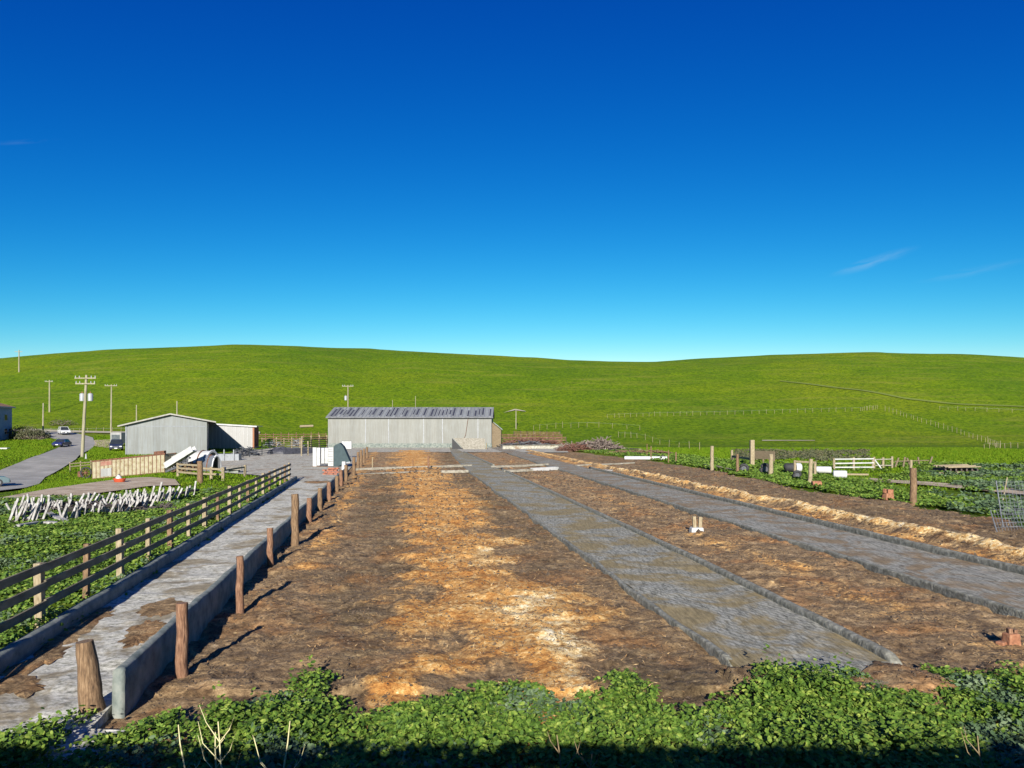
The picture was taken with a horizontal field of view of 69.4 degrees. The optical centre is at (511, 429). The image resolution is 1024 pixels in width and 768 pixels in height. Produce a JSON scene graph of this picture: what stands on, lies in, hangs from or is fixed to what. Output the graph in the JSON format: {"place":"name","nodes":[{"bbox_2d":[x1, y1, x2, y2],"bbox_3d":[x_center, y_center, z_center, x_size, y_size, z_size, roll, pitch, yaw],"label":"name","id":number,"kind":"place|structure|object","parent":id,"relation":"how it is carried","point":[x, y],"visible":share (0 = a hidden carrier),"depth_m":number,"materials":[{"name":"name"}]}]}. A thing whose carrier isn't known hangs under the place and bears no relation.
{"place":"outdoors","nodes":[
{"label":"outdoors","id":0,"kind":"place"},
{"bbox_2d":[0,431,94,489],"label":"road","id":1,"kind":"structure","parent":0,"point":[31,471],"depth_m":91.52,"materials":[{"name":"asphalt"}]},
{"bbox_2d":[52,439,71,446],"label":"car","id":2,"kind":"object","parent":1,"relation":"on","point":[63,442],"visible":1,"depth_m":142.94,"materials":[{"name":"blue paint"}]},
{"bbox_2d":[1,477,179,497],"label":"dirt track","id":3,"kind":"structure","parent":0,"point":[102,486],"depth_m":46.23,"materials":[{"name":"soil"}]},
{"bbox_2d":[94,439,123,447],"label":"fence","id":4,"kind":"object","parent":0,"point":[102,444],"visible":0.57,"depth_m":151.35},
{"bbox_2d":[110,432,124,442],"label":"box trailer","id":5,"kind":"object","parent":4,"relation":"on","point":[117,435],"visible":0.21,"depth_m":145.04,"materials":[{"name":"white metal"}]},
{"bbox_2d":[15,429,259,432],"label":"farm road","id":6,"kind":"structure","parent":0,"point":[85,431],"depth_m":182.41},
{"bbox_2d":[0,344,1023,646],"bbox_3d":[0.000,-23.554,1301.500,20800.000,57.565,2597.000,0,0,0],"label":"ground","id":7,"kind":"structure","parent":0,"point":[280,388],"depth_m":263.44,"materials":[{"name":"green plant"}]},
{"bbox_2d":[0,403,15,440],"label":"house","id":8,"kind":"structure","parent":7,"relation":"on","point":[5,418],"depth_m":159.97,"materials":[{"name":"blue"}]},
{"bbox_2d":[6,425,32,438],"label":"shrub","id":9,"kind":"object","parent":7,"relation":"on","point":[12,435],"visible":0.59,"depth_m":161.73,"materials":[{"name":"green plant"}]},
{"bbox_2d":[8,498,50,522],"bbox_3d":[-18.491,3.103,28.389,0.643,1.051,1.448,0,0,44],"label":"feed rack","id":10,"kind":"object","parent":7,"relation":"on","point":[35,512],"visible":0.76,"depth_m":28.47,"materials":[{"name":"wood"}]},
{"bbox_2d":[14,426,50,438],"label":"shrub","id":11,"kind":"object","parent":7,"relation":"on","point":[19,433],"visible":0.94,"depth_m":160.55,"materials":[{"name":"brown plant"}]},
{"bbox_2d":[74,375,95,457],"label":"utility pole","id":12,"kind":"object","parent":7,"relation":"on","point":[82,396],"visible":0.97,"depth_m":100.82,"materials":[{"name":"brown wood"}]},
{"bbox_2d":[5,486,172,514],"bbox_3d":[-18.609,3.167,33.256,0.974,0.938,7.135,0,0,38],"label":"feed rack","id":13,"kind":"object","parent":7,"relation":"on","point":[161,495],"visible":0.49,"depth_m":33.14,"materials":[{"name":"wood"}]},
{"bbox_2d":[28,498,176,511],"bbox_3d":[-18.113,3.302,32.519,6.714,0.705,2.216,0,0,0],"label":"feed rack debris","id":14,"kind":"object","parent":7,"relation":"on","point":[168,505],"visible":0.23,"depth_m":32.26,"materials":[{"name":"wood"}]},
{"bbox_2d":[57,495,157,518],"bbox_3d":[-16.754,3.233,30.855,0.917,0.796,4.598,0,0,22],"label":"feed rack","id":15,"kind":"object","parent":7,"relation":"on","point":[101,506],"visible":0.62,"depth_m":30.71,"materials":[{"name":"wood"}]},
{"bbox_2d":[109,439,123,450],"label":"pickup truck","id":16,"kind":"object","parent":7,"relation":"on","point":[116,443],"visible":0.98,"depth_m":125.45,"materials":[{"name":"blue paint"}]},
{"bbox_2d":[91,451,176,478],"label":"wooden fence","id":17,"kind":"object","parent":7,"relation":"on","point":[133,465],"visible":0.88,"depth_m":69.43,"materials":[{"name":"wood"}]},
{"bbox_2d":[0,484,284,671],"bbox_3d":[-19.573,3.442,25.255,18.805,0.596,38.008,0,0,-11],"label":"leafy weeds","id":18,"kind":"object","parent":7,"relation":"on","point":[85,524],"visible":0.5,"depth_m":23.31,"materials":[{"name":"green plant"}]},
{"bbox_2d":[0,434,289,495],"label":"verge grass","id":19,"kind":"structure","parent":7,"relation":"on","point":[31,449],"depth_m":93.41,"materials":[{"name":"plant"}]},
{"bbox_2d":[0,463,290,632],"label":"board fence","id":20,"kind":"object","parent":7,"relation":"on","point":[41,583],"visible":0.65,"depth_m":16.72,"materials":[{"name":"brown wood"}]},
{"bbox_2d":[0,476,296,673],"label":"alley curb","id":21,"kind":"structure","parent":7,"relation":"on","point":[20,649],"depth_m":15.15,"materials":[{"name":"concrete"}]},
{"bbox_2d":[0,474,331,767],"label":"concrete alley","id":22,"kind":"structure","parent":7,"relation":"on","point":[190,576],"depth_m":14.15,"materials":[{"name":"concrete"}]},
{"bbox_2d":[0,674,45,698],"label":"manure crust","id":23,"kind":"object","parent":22,"relation":"on","point":[23,686],"visible":1,"depth_m":10.27},
{"bbox_2d":[0,645,73,675],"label":"manure crust","id":24,"kind":"object","parent":22,"relation":"on","point":[42,656],"visible":0.98,"depth_m":11.38},
{"bbox_2d":[40,629,83,649],"bbox_3d":[-7.703,3.557,12.551,0.779,0.036,1.709,0,0,-18],"label":"manure crust","id":25,"kind":"object","parent":22,"relation":"on","point":[65,638],"visible":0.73,"depth_m":12.54},
{"bbox_2d":[61,606,115,633],"bbox_3d":[-7.915,3.557,13.689,0.742,0.036,2.940,0,0,-9],"label":"manure crust","id":26,"kind":"object","parent":22,"relation":"on","point":[89,623],"visible":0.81,"depth_m":13.76},
{"bbox_2d":[75,639,105,714],"bbox_3d":[-5.340,3.261,9.390,0.366,1.178,0.315,0,0,-21],"label":"split post","id":27,"kind":"object","parent":22,"relation":"on","point":[89,689],"visible":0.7,"depth_m":9.31,"materials":[{"name":"brown wood"}]},
{"bbox_2d":[117,632,153,648],"bbox_3d":[-6.427,3.557,12.679,0.579,0.036,1.179,0,0,-12],"label":"manure crust","id":28,"kind":"object","parent":22,"relation":"on","point":[132,639],"visible":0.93,"depth_m":12.54},
{"bbox_2d":[124,620,166,637],"bbox_3d":[-6.514,3.557,13.294,0.804,0.036,1.508,0,0,-22],"label":"manure crust","id":29,"kind":"object","parent":22,"relation":"on","point":[155,626],"visible":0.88,"depth_m":13.29},
{"bbox_2d":[135,597,182,616],"bbox_3d":[-7.027,3.558,14.909,0.999,0.035,1.788,0,0,0],"label":"manure crust","id":30,"kind":"object","parent":22,"relation":"on","point":[161,608],"visible":0.89,"depth_m":14.71},
{"bbox_2d":[117,413,215,454],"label":"metal shed","id":31,"kind":"structure","parent":7,"relation":"on","point":[172,433],"depth_m":108.60,"materials":[{"name":"metal"}]},
{"bbox_2d":[149,481,199,500],"bbox_3d":[-16.570,3.056,37.087,0.791,1.154,4.375,0,0,7],"label":"feed rack","id":32,"kind":"object","parent":7,"relation":"on","point":[187,491],"visible":0.57,"depth_m":37.28,"materials":[{"name":"wood"}]},
{"bbox_2d":[163,446,196,472],"bbox_3d":[-28.315,2.493,63.079,3.164,2.266,1.018,0,0,15],"label":"conveyor","id":33,"kind":"object","parent":7,"relation":"on","point":[180,456],"visible":0.86,"depth_m":62.83,"materials":[{"name":"metal"}]},
{"bbox_2d":[176,463,196,475],"bbox_3d":[-24.952,3.182,57.095,0.255,1.349,4.486,0,0,-45],"label":"rail fence","id":34,"kind":"object","parent":7,"relation":"on","point":[178,468],"visible":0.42,"depth_m":57.35,"materials":[{"name":"brown wood"}]},
{"bbox_2d":[197,461,202,483],"bbox_3d":[-21.625,2.982,51.304,0.423,1.694,0.406,0,0,0],"label":"post","id":35,"kind":"object","parent":7,"relation":"on","point":[200,471],"visible":0.82,"depth_m":51.15,"materials":[{"name":"brown wood"}]},
{"bbox_2d":[203,467,224,480],"bbox_3d":[-22.257,3.286,54.739,3.161,1.142,0.268,0,0,35],"label":"rail fence","id":36,"kind":"object","parent":7,"relation":"on","point":[211,473],"visible":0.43,"depth_m":54.19,"materials":[{"name":"brown wood"}]},
{"bbox_2d":[217,450,241,460],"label":"water trough","id":37,"kind":"object","parent":7,"relation":"on","point":[224,456],"visible":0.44,"depth_m":92.10,"materials":[{"name":"metal"}]},
{"bbox_2d":[209,423,262,448],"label":"lean to","id":38,"kind":"object","parent":7,"relation":"on","point":[229,436],"visible":0.6,"depth_m":140.00,"materials":[{"name":"white paint"}]},
{"bbox_2d":[234,445,259,455],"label":"scrap pile","id":39,"kind":"object","parent":7,"relation":"on","point":[247,452],"visible":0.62,"depth_m":103.74,"materials":[{"name":"metal"}]},
{"bbox_2d":[261,437,300,447],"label":"corral fence","id":40,"kind":"object","parent":7,"relation":"on","point":[284,441],"visible":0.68,"depth_m":145.72,"materials":[{"name":"brown wood"}]},
{"bbox_2d":[259,432,325,440],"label":"corral fence","id":41,"kind":"object","parent":7,"relation":"on","point":[281,434],"visible":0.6,"depth_m":187.39,"materials":[{"name":"brown wood"}]},
{"bbox_2d":[221,447,365,480],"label":"concrete yard","id":42,"kind":"structure","parent":7,"relation":"on","point":[302,468],"depth_m":76.47,"materials":[{"name":"concrete"}]},
{"bbox_2d":[188,450,217,463],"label":"hoop cover","id":43,"kind":"object","parent":42,"relation":"on","point":[195,457],"visible":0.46,"depth_m":65.56,"materials":[{"name":"white paint"}]},
{"bbox_2d":[201,454,221,471],"bbox_3d":[-26.258,2.867,64.591,1.920,1.470,0.996,0,0,38],"label":"hoop cover","id":44,"kind":"object","parent":42,"relation":"on","point":[209,461],"visible":0.73,"depth_m":64.39,"materials":[{"name":"metal"}]},
{"bbox_2d":[283,448,312,453],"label":"wall","id":45,"kind":"structure","parent":42,"relation":"on","point":[291,450],"depth_m":110.08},
{"bbox_2d":[322,468,339,474],"bbox_3d":[-14.516,3.301,59.288,1.341,0.570,0.449,0,0,0],"label":"brick stack","id":46,"kind":"object","parent":42,"relation":"on","point":[332,471],"visible":0.99,"depth_m":59.22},
{"bbox_2d":[312,443,350,466],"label":"livestock crate","id":47,"kind":"object","parent":42,"relation":"on","point":[336,455],"visible":0.91,"depth_m":72.03,"materials":[{"name":"white paint"}]},
{"bbox_2d":[301,435,327,447],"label":"corral fence","id":48,"kind":"object","parent":7,"relation":"on","point":[319,441],"visible":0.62,"depth_m":143.61,"materials":[{"name":"brown wood"}]},
{"bbox_2d":[326,407,502,447],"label":"barn","id":49,"kind":"structure","parent":7,"relation":"on","point":[401,427],"depth_m":150.00,"materials":[{"name":"metal"}]},
{"bbox_2d":[347,448,517,451],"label":"barn apron","id":50,"kind":"object","parent":7,"relation":"on","point":[425,449],"visible":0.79,"depth_m":134.72,"materials":[{"name":"concrete"}]},
{"bbox_2d":[452,438,486,448],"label":"feed bunk","id":51,"kind":"object","parent":50,"relation":"on","point":[471,443],"visible":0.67,"depth_m":138.14,"materials":[{"name":"beige concrete"}]},
{"bbox_2d":[502,444,561,448],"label":"feed bunk wall","id":52,"kind":"structure","parent":50,"relation":"on","point":[529,446],"depth_m":139.93,"materials":[{"name":"concrete"}]},
{"bbox_2d":[496,440,554,446],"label":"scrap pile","id":53,"kind":"object","parent":7,"relation":"on","point":[527,442],"visible":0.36,"depth_m":151.59,"materials":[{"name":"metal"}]},
{"bbox_2d":[501,437,563,445],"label":"brush pile","id":54,"kind":"object","parent":7,"relation":"on","point":[552,441],"visible":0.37,"depth_m":154.40,"materials":[{"name":"wood"}]},
{"bbox_2d":[503,437,565,440],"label":"corral fence","id":55,"kind":"object","parent":7,"relation":"on","point":[534,438],"visible":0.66,"depth_m":187.75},
{"bbox_2d":[518,449,567,451],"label":"side apron","id":56,"kind":"object","parent":7,"relation":"on","point":[541,450],"visible":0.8,"depth_m":127.79,"materials":[{"name":"concrete"}]},
{"bbox_2d":[98,450,1023,767],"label":"dirt lot","id":57,"kind":"structure","parent":7,"relation":"on","point":[488,660],"depth_m":15.31,"materials":[{"name":"soil"}]},
{"bbox_2d":[175,602,188,678],"bbox_3d":[-4.862,3.186,10.903,0.194,1.280,0.196,0,0,0],"label":"post","id":58,"kind":"object","parent":57,"relation":"on","point":[181,651],"visible":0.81,"depth_m":10.83,"materials":[{"name":"brown wood"}]},
{"bbox_2d":[198,705,239,767],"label":"dry stalk","id":59,"kind":"object","parent":57,"relation":"on","point":[219,741],"visible":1,"depth_m":6.29,"materials":[{"name":"plant"}]},
{"bbox_2d":[112,469,343,718],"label":"concrete wall","id":60,"kind":"structure","parent":57,"relation":"on","point":[138,671],"depth_m":11.83,"materials":[{"name":"concrete"}]},
{"bbox_2d":[235,555,243,613],"bbox_3d":[-5.441,3.170,14.802,0.171,1.311,0.173,0,0,0],"label":"post","id":61,"kind":"object","parent":57,"relation":"on","point":[239,586],"visible":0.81,"depth_m":14.73,"materials":[{"name":"brown wood"}]},
{"bbox_2d":[266,528,273,566],"bbox_3d":[-6.475,3.216,19.802,0.205,1.208,0.199,0,0,0],"label":"post","id":62,"kind":"object","parent":57,"relation":"on","point":[269,552],"visible":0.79,"depth_m":19.73,"materials":[{"name":"brown wood"}]},
{"bbox_2d":[253,721,307,767],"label":"dry stalk","id":63,"kind":"object","parent":57,"relation":"on","point":[262,764],"visible":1,"depth_m":6.18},
{"bbox_2d":[291,494,298,545],"bbox_3d":[-6.864,2.915,23.395,0.276,1.796,0.264,0,0,0],"label":"post","id":64,"kind":"object","parent":57,"relation":"on","point":[295,519],"visible":0.84,"depth_m":23.30,"materials":[{"name":"brown wood"}]},
{"bbox_2d":[306,498,311,521],"bbox_3d":[-7.954,3.242,29.004,0.240,1.156,0.224,0,0,0],"label":"post","id":65,"kind":"object","parent":57,"relation":"on","point":[309,511],"visible":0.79,"depth_m":28.92,"materials":[{"name":"brown wood"}]},
{"bbox_2d":[317,488,322,510],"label":"post","id":66,"kind":"object","parent":57,"relation":"on","point":[320,501],"visible":0.79,"depth_m":33.31,"materials":[{"name":"brown wood"}]},
{"bbox_2d":[356,464,471,469],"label":"timber beam","id":67,"kind":"structure","parent":57,"relation":"on","point":[386,468],"depth_m":68.61,"materials":[{"name":"wood"}]},
{"bbox_2d":[491,463,548,467],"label":"timber beam","id":68,"kind":"structure","parent":57,"relation":"on","point":[502,466],"depth_m":72.41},
{"bbox_2d":[135,465,1023,749],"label":"dirt clods","id":69,"kind":"object","parent":57,"relation":"on","point":[341,497],"visible":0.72,"depth_m":25.51,"materials":[{"name":"soil"}]},
{"bbox_2d":[170,472,1023,750],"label":"loose straw","id":70,"kind":"object","parent":57,"relation":"on","point":[579,590],"visible":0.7,"depth_m":15.76,"materials":[{"name":"plant"}]},
{"bbox_2d":[624,456,666,459],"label":"white pipe","id":71,"kind":"object","parent":57,"relation":"on","point":[637,457],"visible":0.78,"depth_m":89.05,"materials":[{"name":"plastic"}]},
{"bbox_2d":[450,447,893,683],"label":"feed lane","id":72,"kind":"structure","parent":57,"relation":"on","point":[740,625],"depth_m":16.06,"materials":[{"name":"concrete"}]},
{"bbox_2d":[451,452,732,666],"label":"concrete curb","id":73,"kind":"structure","parent":72,"relation":"on","point":[718,653],"depth_m":15.73,"materials":[{"name":"concrete"}]},
{"bbox_2d":[501,468,902,664],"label":"concrete curb","id":74,"kind":"structure","parent":72,"relation":"on","point":[882,652],"depth_m":15.67,"materials":[{"name":"concrete"}]},
{"bbox_2d":[689,516,703,532],"bbox_3d":[6.433,3.318,25.800,0.454,0.622,0.316,0,0,-6],"label":"post footing","id":75,"kind":"object","parent":57,"relation":"on","point":[694,528],"visible":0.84,"depth_m":25.74,"materials":[{"name":"white paint"}]},
{"bbox_2d":[710,446,713,469],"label":"post","id":76,"kind":"object","parent":57,"relation":"on","point":[711,457],"visible":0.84,"depth_m":66.58,"materials":[{"name":"brown wood"}]},
{"bbox_2d":[489,447,1023,609],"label":"feed lane","id":77,"kind":"structure","parent":57,"relation":"on","point":[995,584],"depth_m":22.76,"materials":[{"name":"concrete"}]},
{"bbox_2d":[507,453,1023,618],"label":"concrete curb","id":78,"kind":"structure","parent":77,"relation":"on","point":[991,605],"depth_m":18.87,"materials":[{"name":"concrete"}]},
{"bbox_2d":[589,467,1023,574],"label":"concrete curb","id":79,"kind":"structure","parent":57,"relation":"on","point":[1013,568],"depth_m":24.61,"materials":[{"name":"concrete"}]},
{"bbox_2d":[909,468,916,504],"bbox_3d":[19.773,2.844,36.511,0.363,1.952,0.380,0,0,0],"label":"post","id":80,"kind":"object","parent":57,"relation":"on","point":[913,487],"visible":0.85,"depth_m":36.37,"materials":[{"name":"brown wood"}]},
{"bbox_2d":[961,728,983,767],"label":"dry stalk","id":81,"kind":"object","parent":57,"relation":"on","point":[978,751],"visible":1,"depth_m":6.29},
{"bbox_2d":[990,508,1023,531],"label":"wire panel","id":82,"kind":"object","parent":57,"relation":"on","point":[1005,519],"visible":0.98,"depth_m":26.53,"materials":[{"name":"metal"}]},
{"bbox_2d":[995,627,1020,645],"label":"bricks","id":83,"kind":"object","parent":57,"relation":"on","point":[1010,636],"visible":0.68,"depth_m":12.24,"materials":[{"name":"brick"}]},
{"bbox_2d":[995,481,1023,526],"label":"wire panel","id":84,"kind":"object","parent":57,"relation":"on","point":[1001,514],"visible":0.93,"depth_m":27.67,"materials":[{"name":"metal"}]},
{"bbox_2d":[556,443,594,451],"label":"brush pile","id":85,"kind":"object","parent":7,"relation":"on","point":[572,447],"visible":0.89,"depth_m":125.06,"materials":[{"name":"wood"}]},
{"bbox_2d":[553,440,625,449],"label":"brush pile","id":86,"kind":"object","parent":7,"relation":"on","point":[592,443],"visible":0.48,"depth_m":126.48,"materials":[{"name":"wood"}]},
{"bbox_2d":[587,436,618,449],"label":"brush pile","id":87,"kind":"object","parent":7,"relation":"on","point":[598,441],"visible":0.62,"depth_m":126.11,"materials":[{"name":"wood"}]},
{"bbox_2d":[605,449,672,453],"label":"scrap pile","id":88,"kind":"object","parent":7,"relation":"on","point":[640,451],"visible":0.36,"depth_m":111.47,"materials":[{"name":"brown wood"}]},
{"bbox_2d":[576,448,851,473],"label":"leafy weeds","id":89,"kind":"object","parent":7,"relation":"on","point":[693,457],"visible":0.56,"depth_m":85.24,"materials":[{"name":"green plant"}]},
{"bbox_2d":[749,440,754,464],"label":"post","id":90,"kind":"object","parent":7,"relation":"on","point":[751,451],"visible":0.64,"depth_m":71.91,"materials":[{"name":"brown wood"}]},
{"bbox_2d":[755,451,774,462],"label":"rail fence","id":91,"kind":"object","parent":7,"relation":"on","point":[762,455],"visible":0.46,"depth_m":77.17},
{"bbox_2d":[730,448,871,460],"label":"dead thistles","id":92,"kind":"object","parent":7,"relation":"on","point":[819,454],"visible":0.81,"depth_m":104.47,"materials":[{"name":"brown plant"}]},
{"bbox_2d":[794,460,816,473],"bbox_3d":[22.219,3.088,56.148,0.237,1.538,1.766,0,0,-44],"label":"post rail stand","id":93,"kind":"object","parent":7,"relation":"on","point":[814,466],"visible":0.61,"depth_m":55.83,"materials":[{"name":"brown wood"}]},
{"bbox_2d":[808,459,812,481],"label":"post","id":94,"kind":"object","parent":7,"relation":"on","point":[810,472],"visible":0.79,"depth_m":49.30,"materials":[{"name":"brown wood"}]},
{"bbox_2d":[626,447,1023,489],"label":"field grass","id":95,"kind":"structure","parent":7,"relation":"on","point":[979,454],"depth_m":108.03,"materials":[{"name":"plant"}]},
{"bbox_2d":[676,460,1023,519],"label":"leafy weeds","id":96,"kind":"object","parent":7,"relation":"on","point":[840,484],"visible":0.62,"depth_m":50.72,"materials":[{"name":"green plant"}]},
{"bbox_2d":[783,463,801,471],"bbox_3d":[22.962,3.073,60.600,1.412,0.751,0.770,0,0,0],"label":"black tub","id":97,"kind":"object","parent":96,"relation":"on","point":[788,467],"visible":0.71,"depth_m":60.30,"materials":[{"name":"plastic"}]},
{"bbox_2d":[833,470,846,477],"bbox_3d":[23.481,3.171,53.000,0.900,0.542,0.556,0,0,14],"label":"barrel","id":98,"kind":"object","parent":96,"relation":"on","point":[839,473],"visible":0.87,"depth_m":52.79,"materials":[{"name":"white plastic"}]},
{"bbox_2d":[833,457,880,470],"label":"board gate","id":99,"kind":"structure","parent":7,"relation":"on","point":[853,459],"depth_m":66.99,"materials":[{"name":"white wood"}]},
{"bbox_2d":[882,489,893,499],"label":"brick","id":100,"kind":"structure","parent":7,"relation":"on","point":[887,494],"depth_m":37.97,"materials":[{"name":"brick"}]},
{"bbox_2d":[780,380,1023,406],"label":"cattle trail","id":101,"kind":"object","parent":7,"relation":"on","point":[905,397],"visible":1,"depth_m":256.93,"materials":[{"name":"plant"}]},
{"bbox_2d":[894,456,932,466],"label":"rail fence","id":102,"kind":"object","parent":7,"relation":"on","point":[907,460],"visible":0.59,"depth_m":72.52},
{"bbox_2d":[893,409,1000,447],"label":"hill fence","id":103,"kind":"object","parent":7,"relation":"on","point":[949,426],"visible":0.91,"depth_m":209.36,"materials":[{"name":"grey wood"}]},
{"bbox_2d":[932,464,980,473],"bbox_3d":[36.359,3.193,61.159,3.740,0.691,2.518,0,0,0],"label":"board pile","id":104,"kind":"object","parent":7,"relation":"on","point":[957,467],"visible":0.59,"depth_m":60.69,"materials":[{"name":"brown wood"}]},
{"bbox_2d":[917,463,1023,517],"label":"thistle weeds","id":105,"kind":"object","parent":7,"relation":"on","point":[989,499],"visible":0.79,"depth_m":43.67,"materials":[{"name":"green plant"}]},
{"bbox_2d":[0,0,1023,361],"label":"sky","id":106,"kind":"structure","parent":0,"point":[587,180],"materials":[{"name":"blue"}]},
{"bbox_2d":[865,478,1022,493],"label":"field path","id":107,"kind":"structure","parent":0,"point":[1011,490],"depth_m":48.20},
{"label":"embankment","id":108,"kind":"structure","parent":0,"visible":0},
{"bbox_2d":[0,643,1023,767],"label":"foreground weeds","id":109,"kind":"object","parent":108,"relation":"on","point":[841,727],"visible":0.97,"depth_m":8.54,"materials":[{"name":"green plant"}]},
{"bbox_2d":[98,661,1023,767],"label":"foreground thistles","id":110,"kind":"object","parent":108,"relation":"on","point":[1009,743],"visible":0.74,"depth_m":8.43,"materials":[{"name":"green plant"}]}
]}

